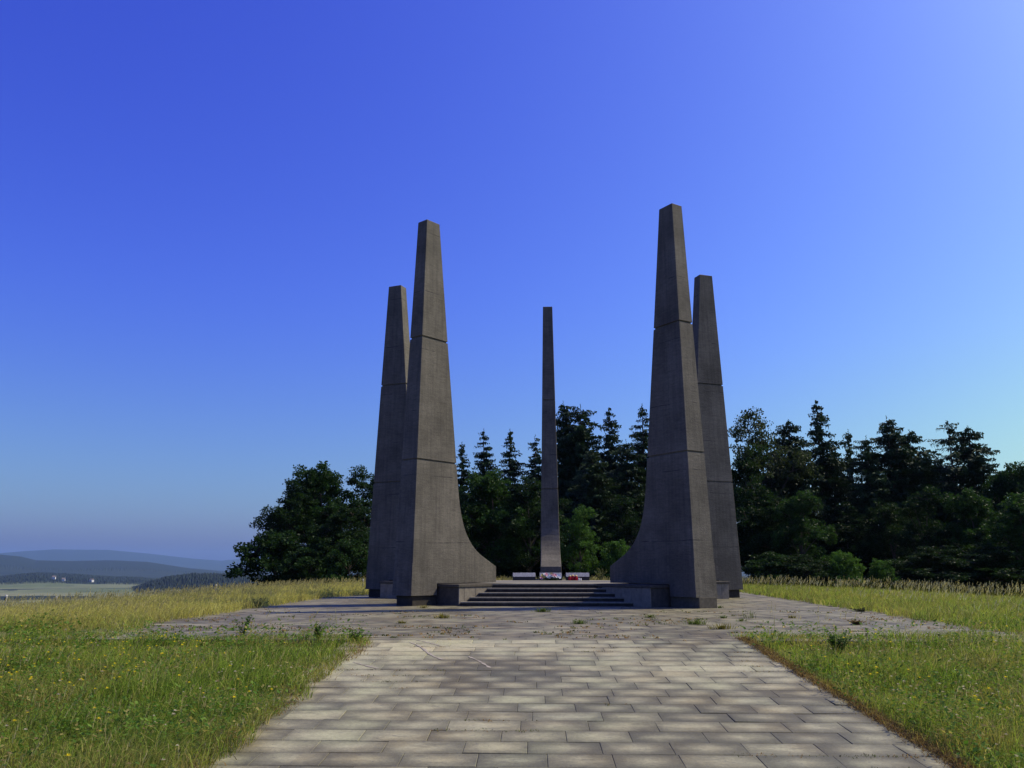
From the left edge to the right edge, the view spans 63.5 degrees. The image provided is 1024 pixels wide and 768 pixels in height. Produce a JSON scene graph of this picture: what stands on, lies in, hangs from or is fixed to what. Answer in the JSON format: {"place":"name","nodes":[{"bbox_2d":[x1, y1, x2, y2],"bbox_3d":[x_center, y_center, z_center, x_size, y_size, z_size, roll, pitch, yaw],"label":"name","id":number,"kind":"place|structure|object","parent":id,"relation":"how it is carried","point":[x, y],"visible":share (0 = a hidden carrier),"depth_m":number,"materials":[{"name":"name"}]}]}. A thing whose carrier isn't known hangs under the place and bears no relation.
{"place":"outdoors","nodes":[
{"label":"outdoors","id":0,"kind":"place"},
{"bbox_2d":[0,549,748,607],"bbox_3d":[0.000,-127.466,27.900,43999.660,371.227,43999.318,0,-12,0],"label":"hills","id":1,"kind":"structure","parent":0,"point":[29,573],"depth_m":4751.41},
{"bbox_2d":[0,580,1023,767],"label":"ground","id":2,"kind":"structure","parent":0,"point":[341,644],"depth_m":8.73,"materials":[{"name":"green plant"}]},
{"bbox_2d":[223,528,313,586],"bbox_3d":[-15.017,11.345,52.942,5.598,4.164,5.641,0,-12,-1],"label":"bush","id":3,"kind":"object","parent":2,"relation":"on","point":[278,546],"visible":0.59,"depth_m":51.58,"materials":[{"name":"green plant"}]},
{"bbox_2d":[246,479,328,558],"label":"broadleaf tree","id":4,"kind":"object","parent":2,"relation":"on","point":[295,499],"visible":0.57,"depth_m":56.50,"materials":[{"name":"green plant"}]},
{"bbox_2d":[262,471,340,546],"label":"broadleaf tree","id":5,"kind":"object","parent":2,"relation":"on","point":[268,528],"depth_m":63.41,"materials":[{"name":"green plant"}]},
{"bbox_2d":[275,546,335,585],"bbox_3d":[-12.445,11.298,50.609,4.302,2.708,4.335,9,-15,-36],"label":"bush","id":6,"kind":"object","parent":2,"relation":"on","point":[306,557],"visible":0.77,"depth_m":49.94,"materials":[{"name":"green plant"}]},
{"bbox_2d":[269,460,363,567],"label":"broadleaf tree","id":7,"kind":"object","parent":2,"relation":"on","point":[327,481],"visible":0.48,"depth_m":58.97,"materials":[{"name":"green plant"}]},
{"bbox_2d":[300,502,370,578],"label":"broadleaf tree","id":8,"kind":"object","parent":2,"relation":"on","point":[358,533],"visible":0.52,"depth_m":52.48,"materials":[{"name":"green plant"}]},
{"bbox_2d":[321,538,368,582],"bbox_3d":[-9.694,10.584,48.816,3.646,2.983,3.674,-5,-14,23],"label":"bush","id":9,"kind":"object","parent":2,"relation":"on","point":[352,549],"visible":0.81,"depth_m":48.60,"materials":[{"name":"green plant"}]},
{"bbox_2d":[342,465,374,579],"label":"broadleaf tree","id":10,"kind":"object","parent":2,"relation":"on","point":[361,483],"visible":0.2,"depth_m":60.48,"materials":[{"name":"green plant"}]},
{"bbox_2d":[456,442,497,575],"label":"spruce tree","id":11,"kind":"object","parent":2,"relation":"on","point":[464,474],"visible":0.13,"depth_m":65.87,"materials":[{"name":"green plant"}]},
{"bbox_2d":[458,488,501,554],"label":"broadleaf tree","id":12,"kind":"object","parent":2,"relation":"on","point":[469,525],"visible":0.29,"depth_m":56.29,"materials":[{"name":"green plant"}]},
{"bbox_2d":[465,429,505,578],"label":"spruce tree","id":13,"kind":"object","parent":2,"relation":"on","point":[484,465],"visible":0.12,"depth_m":67.86,"materials":[{"name":"green plant"}]},
{"bbox_2d":[459,468,536,568],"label":"broadleaf tree","id":14,"kind":"object","parent":2,"relation":"on","point":[492,487],"visible":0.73,"depth_m":56.21,"materials":[{"name":"green plant"}]},
{"bbox_2d":[0,616,1007,763],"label":"yellow wildflowers","id":15,"kind":"object","parent":2,"relation":"on","point":[282,652],"visible":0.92,"depth_m":8.65,"materials":[{"name":"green plant"}]},
{"bbox_2d":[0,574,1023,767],"bbox_3d":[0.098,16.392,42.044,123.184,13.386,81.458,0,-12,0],"label":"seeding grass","id":16,"kind":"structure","parent":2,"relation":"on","point":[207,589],"depth_m":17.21,"materials":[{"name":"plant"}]},
{"bbox_2d":[0,614,1023,767],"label":"pale clover","id":17,"kind":"object","parent":2,"relation":"on","point":[9,752],"visible":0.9,"depth_m":8.33,"materials":[{"name":"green plant"}]},
{"bbox_2d":[493,429,538,577],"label":"spruce tree","id":18,"kind":"object","parent":2,"relation":"on","point":[512,472],"visible":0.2,"depth_m":67.86,"materials":[{"name":"green plant"}]},
{"bbox_2d":[484,475,568,576],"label":"broadleaf tree","id":19,"kind":"object","parent":2,"relation":"on","point":[524,499],"visible":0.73,"depth_m":55.51,"materials":[{"name":"green plant"}]},
{"bbox_2d":[502,434,569,578],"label":"spruce tree","id":20,"kind":"object","parent":2,"relation":"on","point":[535,473],"visible":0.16,"depth_m":66.81,"materials":[{"name":"green plant"}]},
{"bbox_2d":[533,497,581,572],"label":"broadleaf tree","id":21,"kind":"object","parent":2,"relation":"on","point":[565,509],"visible":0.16,"depth_m":58.57,"materials":[{"name":"green plant"}]},
{"bbox_2d":[556,404,601,575],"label":"spruce tree","id":22,"kind":"object","parent":2,"relation":"on","point":[563,463],"visible":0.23,"depth_m":69.30,"materials":[{"name":"green plant"}]},
{"bbox_2d":[559,505,607,574],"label":"broadleaf tree","id":23,"kind":"object","parent":2,"relation":"on","point":[579,528],"visible":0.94,"depth_m":50.78,"materials":[{"name":"green plant"}]},
{"bbox_2d":[557,404,613,576],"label":"spruce tree","id":24,"kind":"object","parent":2,"relation":"on","point":[579,441],"visible":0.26,"depth_m":68.61,"materials":[{"name":"green plant"}]},
{"bbox_2d":[564,450,621,579],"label":"spruce tree","id":25,"kind":"object","parent":2,"relation":"on","point":[594,496],"visible":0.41,"depth_m":61.13,"materials":[{"name":"green plant"}]},
{"bbox_2d":[595,539,629,578],"bbox_3d":[6.351,10.795,49.892,2.557,2.965,2.851,3,-13,-15],"label":"bush","id":26,"kind":"object","parent":2,"relation":"on","point":[615,554],"visible":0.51,"depth_m":49.51,"materials":[{"name":"green plant"}]},
{"bbox_2d":[590,407,640,517],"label":"spruce tree","id":27,"kind":"object","parent":2,"relation":"on","point":[609,440],"visible":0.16,"depth_m":68.14,"materials":[{"name":"green plant"}]},
{"bbox_2d":[592,494,641,574],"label":"broadleaf tree","id":28,"kind":"object","parent":2,"relation":"on","point":[618,513],"visible":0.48,"depth_m":56.73,"materials":[{"name":"green plant"}]},
{"bbox_2d":[603,439,646,542],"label":"spruce tree","id":29,"kind":"object","parent":2,"relation":"on","point":[626,474],"visible":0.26,"depth_m":63.60,"materials":[{"name":"green plant"}]},
{"bbox_2d":[625,406,648,519],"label":"spruce tree","id":30,"kind":"object","parent":2,"relation":"on","point":[641,447],"visible":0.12,"depth_m":69.48,"materials":[{"name":"green plant"}]},
{"bbox_2d":[731,441,783,558],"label":"broadleaf tree","id":31,"kind":"object","parent":2,"relation":"on","point":[744,463],"visible":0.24,"depth_m":57.36,"materials":[{"name":"green plant"}]},
{"bbox_2d":[744,452,787,575],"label":"spruce tree","id":32,"kind":"object","parent":2,"relation":"on","point":[762,486],"depth_m":65.82,"materials":[{"name":"green plant"}]},
{"bbox_2d":[735,503,798,584],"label":"broadleaf tree","id":33,"kind":"object","parent":2,"relation":"on","point":[743,551],"visible":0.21,"depth_m":53.02,"materials":[{"name":"green plant"}]},
{"bbox_2d":[733,480,802,583],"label":"broadleaf tree","id":34,"kind":"object","parent":2,"relation":"on","point":[759,515],"visible":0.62,"depth_m":53.02,"materials":[{"name":"green plant"}]},
{"bbox_2d":[741,551,804,585],"bbox_3d":[15.194,11.021,48.922,4.440,2.271,4.474,7,-14,-30],"label":"bush","id":35,"kind":"object","parent":2,"relation":"on","point":[765,562],"visible":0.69,"depth_m":47.86,"materials":[{"name":"green plant"}]},
{"bbox_2d":[727,406,832,584],"bbox_3d":[18.375,8.215,59.982,7.532,13.118,7.513,4,-13,-18],"label":"broadleaf tree","id":36,"kind":"object","parent":2,"relation":"on","point":[785,465],"visible":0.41,"depth_m":59.52,"materials":[{"name":"green plant"}]},
{"bbox_2d":[769,490,837,578],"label":"broadleaf tree","id":37,"kind":"object","parent":2,"relation":"on","point":[798,504],"visible":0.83,"depth_m":51.73,"materials":[{"name":"green plant"}]},
{"bbox_2d":[749,419,859,586],"bbox_3d":[20.764,9.111,60.303,8.187,13.481,6.964,-7,-14,28],"label":"spruce tree","id":38,"kind":"object","parent":2,"relation":"on","point":[785,431],"visible":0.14,"depth_m":60.39,"materials":[{"name":"green plant"}]},
{"bbox_2d":[770,554,846,587],"bbox_3d":[16.658,10.651,46.719,4.112,2.099,4.048,7,-14,-28],"label":"bush","id":39,"kind":"object","parent":2,"relation":"on","point":[812,567],"visible":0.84,"depth_m":46.29,"materials":[{"name":"green plant"}]},
{"bbox_2d":[800,400,874,587],"bbox_3d":[22.999,8.996,61.545,9.869,15.898,8.350,-3,-13,12],"label":"spruce tree","id":40,"kind":"object","parent":2,"relation":"on","point":[830,464],"visible":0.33,"depth_m":61.57,"materials":[{"name":"green plant"}]},
{"bbox_2d":[825,630,851,653],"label":"wild herb","id":41,"kind":"object","parent":2,"relation":"on","point":[843,641],"visible":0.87,"depth_m":10.68,"materials":[{"name":"green plant"}]},
{"bbox_2d":[821,452,858,517],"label":"spruce tree","id":42,"kind":"object","parent":2,"relation":"on","point":[841,458],"visible":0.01,"depth_m":65.57,"materials":[{"name":"green plant"}]},
{"bbox_2d":[828,549,866,587],"bbox_3d":[18.573,10.390,45.906,2.207,2.431,1.980,3,-13,-14],"label":"bush","id":43,"kind":"object","parent":2,"relation":"on","point":[843,565],"visible":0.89,"depth_m":45.66,"materials":[{"name":"green plant"}]},
{"bbox_2d":[838,430,862,506],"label":"spruce tree","id":44,"kind":"object","parent":2,"relation":"on","point":[849,453],"visible":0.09,"depth_m":63.99,"materials":[{"name":"green plant"}]},
{"bbox_2d":[810,502,896,586],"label":"broadleaf tree","id":45,"kind":"object","parent":2,"relation":"on","point":[853,519],"visible":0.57,"depth_m":56.17,"materials":[{"name":"green plant"}]},
{"bbox_2d":[840,436,916,589],"bbox_3d":[26.133,9.661,59.219,6.807,12.174,6.754,-2,-13,10],"label":"spruce tree","id":46,"kind":"object","parent":2,"relation":"on","point":[871,489],"visible":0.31,"depth_m":59.38,"materials":[{"name":"green plant"}]},
{"bbox_2d":[862,557,900,589],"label":"bush","id":47,"kind":"object","parent":2,"relation":"on","point":[880,571],"visible":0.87,"depth_m":45.58,"materials":[{"name":"green plant"}]},
{"bbox_2d":[855,500,918,588],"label":"broadleaf tree","id":48,"kind":"object","parent":2,"relation":"on","point":[887,521],"visible":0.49,"depth_m":54.90,"materials":[{"name":"green plant"}]},
{"bbox_2d":[856,417,957,592],"bbox_3d":[27.857,9.205,60.303,7.860,14.168,7.922,-10,-16,38],"label":"spruce tree","id":49,"kind":"object","parent":2,"relation":"on","point":[895,460],"visible":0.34,"depth_m":60.35,"materials":[{"name":"green plant"}]},
{"bbox_2d":[865,545,987,593],"bbox_3d":[23.480,10.633,46.741,6.194,2.982,6.291,-1,-13,6],"label":"bush","id":50,"kind":"object","parent":2,"relation":"on","point":[923,556],"visible":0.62,"depth_m":46.09,"materials":[{"name":"green plant"}]},
{"bbox_2d":[890,485,967,580],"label":"broadleaf tree","id":51,"kind":"object","parent":2,"relation":"on","point":[915,533],"visible":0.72,"depth_m":50.90,"materials":[{"name":"green plant"}]},
{"bbox_2d":[884,430,979,592],"bbox_3d":[30.212,10.041,61.113,9.262,13.727,7.879,-5,-13,20],"label":"spruce tree","id":52,"kind":"object","parent":2,"relation":"on","point":[915,439],"visible":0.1,"depth_m":61.19,"materials":[{"name":"green plant"}]},
{"bbox_2d":[922,454,953,593],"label":"spruce tree","id":53,"kind":"object","parent":2,"relation":"on","point":[937,484],"visible":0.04,"depth_m":61.17,"materials":[{"name":"green plant"}]},
{"bbox_2d":[931,456,963,520],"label":"spruce tree","id":54,"kind":"object","parent":2,"relation":"on","point":[938,462],"visible":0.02,"depth_m":65.91,"materials":[{"name":"green plant"}]},
{"bbox_2d":[925,421,975,592],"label":"pine tree","id":55,"kind":"object","parent":2,"relation":"on","point":[952,471],"visible":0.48,"depth_m":59.94,"materials":[{"name":"green plant"}]},
{"bbox_2d":[909,542,1023,596],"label":"bush","id":56,"kind":"object","parent":2,"relation":"on","point":[990,552],"visible":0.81,"depth_m":44.02,"materials":[{"name":"green plant"}]},
{"bbox_2d":[921,487,1020,592],"bbox_3d":[27.462,9.600,49.189,4.867,6.824,5.314,11,-17,-41],"label":"broadleaf tree","id":57,"kind":"object","parent":2,"relation":"on","point":[976,507],"visible":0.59,"depth_m":49.24,"materials":[{"name":"green plant"}]},
{"bbox_2d":[937,427,1014,596],"bbox_3d":[34.094,10.002,60.074,9.208,14.365,7.832,-10,-16,39],"label":"spruce tree","id":58,"kind":"object","parent":2,"relation":"on","point":[977,465],"visible":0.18,"depth_m":60.65,"materials":[{"name":"green plant"}]},
{"bbox_2d":[974,492,1023,585],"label":"broadleaf tree","id":59,"kind":"object","parent":2,"relation":"on","point":[1014,511],"visible":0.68,"depth_m":45.22,"materials":[{"name":"green plant"}]},
{"bbox_2d":[977,461,1023,592],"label":"broadleaf tree","id":60,"kind":"object","parent":2,"relation":"on","point":[998,485],"visible":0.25,"depth_m":55.41,"materials":[{"name":"green plant"}]},
{"bbox_2d":[994,461,1023,560],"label":"broadleaf tree","id":61,"kind":"object","parent":2,"relation":"on","point":[1017,485],"visible":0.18,"depth_m":54.04,"materials":[{"name":"green plant"}]},
{"bbox_2d":[0,0,1023,560],"label":"sky","id":62,"kind":"structure","parent":0,"point":[211,210],"materials":[{"name":"blue"}]},
{"bbox_2d":[25,592,1023,644],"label":"plaza","id":63,"kind":"structure","parent":0,"point":[495,620],"depth_m":15.92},
{"bbox_2d":[234,615,251,635],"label":"wild herb","id":64,"kind":"object","parent":63,"relation":"on","point":[247,620],"visible":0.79,"depth_m":12.53,"materials":[{"name":"green plant"}]},
{"bbox_2d":[247,598,268,605],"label":"wild herb","id":65,"kind":"object","parent":63,"relation":"on","point":[260,603],"visible":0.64,"depth_m":21.41,"materials":[{"name":"green plant"}]},
{"bbox_2d":[313,621,325,637],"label":"wild herb","id":66,"kind":"object","parent":63,"relation":"on","point":[318,629],"visible":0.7,"depth_m":12.00,"materials":[{"name":"green plant"}]},
{"bbox_2d":[365,285,409,596],"bbox_3d":[-3.421,1.816,29.743,3.375,11.405,0.773,-5,-14,22],"label":"concrete pylon","id":67,"kind":"object","parent":63,"relation":"on","point":[384,516],"visible":0.56,"depth_m":29.75,"materials":[{"name":"grey concrete"}]},
{"bbox_2d":[430,613,451,617],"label":"weed tuft","id":68,"kind":"object","parent":63,"relation":"on","point":[442,616],"visible":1,"depth_m":16.91,"materials":[{"name":"green plant"}]},
{"bbox_2d":[392,219,495,605],"bbox_3d":[-1.873,0.770,24.727,0.773,11.276,3.375,-11,-16,40],"label":"concrete pylon","id":69,"kind":"object","parent":63,"relation":"on","point":[434,546],"visible":0.98,"depth_m":23.65,"materials":[{"name":"grey concrete"}]},
{"bbox_2d":[531,607,551,611],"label":"weed tuft","id":70,"kind":"object","parent":63,"relation":"on","point":[542,610],"visible":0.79,"depth_m":19.33,"materials":[{"name":"green plant"}]},
{"bbox_2d":[541,307,561,572],"bbox_3d":[1.480,2.321,32.872,0.773,11.774,3.375,0,-13,2],"label":"concrete pylon","id":71,"kind":"object","parent":63,"relation":"on","point":[550,551],"visible":0.9,"depth_m":32.79,"materials":[{"name":"grey concrete"}]},
{"bbox_2d":[379,579,729,607],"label":"stepped platform","id":72,"kind":"structure","parent":63,"relation":"on","point":[565,592],"depth_m":22.63,"materials":[{"name":"concrete"}]},
{"bbox_2d":[513,573,535,579],"bbox_3d":[0.435,6.896,29.609,0.823,0.269,0.241,0,-12,0],"label":"memorial plaque","id":73,"kind":"object","parent":72,"relation":"on","point":[524,576],"visible":0.95,"depth_m":29.50,"materials":[{"name":"stone"}]},
{"bbox_2d":[539,573,561,579],"bbox_3d":[1.384,6.896,29.609,0.801,0.269,0.241,0,-12,0],"label":"memorial plaque","id":74,"kind":"object","parent":72,"relation":"on","point":[550,578],"visible":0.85,"depth_m":29.54,"materials":[{"name":"stone"}]},
{"bbox_2d":[539,572,568,579],"bbox_3d":[1.409,6.816,29.318,1.365,0.278,0.365,0,-12,0],"label":"flower arrangement","id":75,"kind":"object","parent":72,"relation":"on","point":[551,575],"visible":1,"depth_m":29.25,"materials":[{"name":"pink plant"}]},
{"bbox_2d":[566,573,589,579],"bbox_3d":[2.348,6.896,29.609,0.846,0.269,0.241,-1,-13,4],"label":"memorial plaque","id":76,"kind":"object","parent":72,"relation":"on","point":[583,576],"visible":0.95,"depth_m":29.53,"materials":[{"name":"stone"}]},
{"bbox_2d":[595,568,606,579],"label":"wild herb","id":77,"kind":"object","parent":72,"relation":"on","point":[600,575],"visible":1,"depth_m":30.78,"materials":[{"name":"green plant"}]},
{"bbox_2d":[570,618,589,623],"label":"weed tuft","id":78,"kind":"object","parent":63,"relation":"on","point":[577,622],"visible":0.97,"depth_m":15.20,"materials":[{"name":"green plant"}]},
{"bbox_2d":[610,203,717,608],"bbox_3d":[4.061,0.541,23.601,0.773,11.236,3.410,8,-15,-32],"label":"concrete pylon","id":79,"kind":"object","parent":63,"relation":"on","point":[672,545],"visible":0.96,"depth_m":22.48,"materials":[{"name":"grey concrete"}]},
{"bbox_2d":[682,618,707,624],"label":"weed tuft","id":80,"kind":"object","parent":63,"relation":"on","point":[696,622],"visible":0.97,"depth_m":15.01,"materials":[{"name":"green plant"}]},
{"bbox_2d":[692,274,742,597],"bbox_3d":[6.205,1.602,29.334,3.375,11.646,0.773,4,-13,-19],"label":"concrete pylon","id":81,"kind":"object","parent":63,"relation":"on","point":[725,543],"visible":0.53,"depth_m":29.30,"materials":[{"name":"grey concrete"}]},
{"bbox_2d":[705,622,736,628],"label":"weed tuft","id":82,"kind":"object","parent":63,"relation":"on","point":[721,627],"visible":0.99,"depth_m":13.94,"materials":[{"name":"green plant"}]},
{"bbox_2d":[846,620,867,624],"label":"wild herb","id":83,"kind":"object","parent":63,"relation":"on","point":[854,622],"visible":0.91,"depth_m":14.99,"materials":[{"name":"green plant"}]},
{"bbox_2d":[849,607,867,611],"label":"wild herb","id":84,"kind":"object","parent":63,"relation":"on","point":[862,609],"visible":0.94,"depth_m":19.48,"materials":[{"name":"green plant"}]},
{"bbox_2d":[165,640,956,767],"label":"path","id":85,"kind":"structure","parent":0,"point":[348,718],"depth_m":7.45,"materials":[{"name":"grey stone"}]},
{"bbox_2d":[346,629,364,640],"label":"wild herb","id":86,"kind":"object","parent":85,"relation":"on","point":[356,636],"visible":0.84,"depth_m":11.79,"materials":[{"name":"green plant"}]},
{"bbox_2d":[410,642,441,659],"bbox_3d":[-1.149,3.522,10.932,0.081,0.087,1.514,5,-13,-21],"label":"silt streak","id":87,"kind":"object","parent":85,"relation":"on","point":[426,651],"visible":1,"depth_m":10.84,"materials":[{"name":"beige soil"}]},
{"bbox_2d":[142,607,997,767],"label":"joint moss","id":88,"kind":"object","parent":85,"relation":"on","point":[467,629],"visible":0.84,"depth_m":14.02,"materials":[{"name":"green plant"}]},
{"bbox_2d":[171,635,984,767],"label":"dry litter","id":89,"kind":"object","parent":85,"relation":"on","point":[814,680],"visible":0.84,"depth_m":7.63,"materials":[{"name":"brown plant"}]},
{"bbox_2d":[179,593,1017,767],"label":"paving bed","id":90,"kind":"object","parent":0,"point":[660,703],"visible":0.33,"depth_m":7.48,"materials":[{"name":"soil"}]}
]}

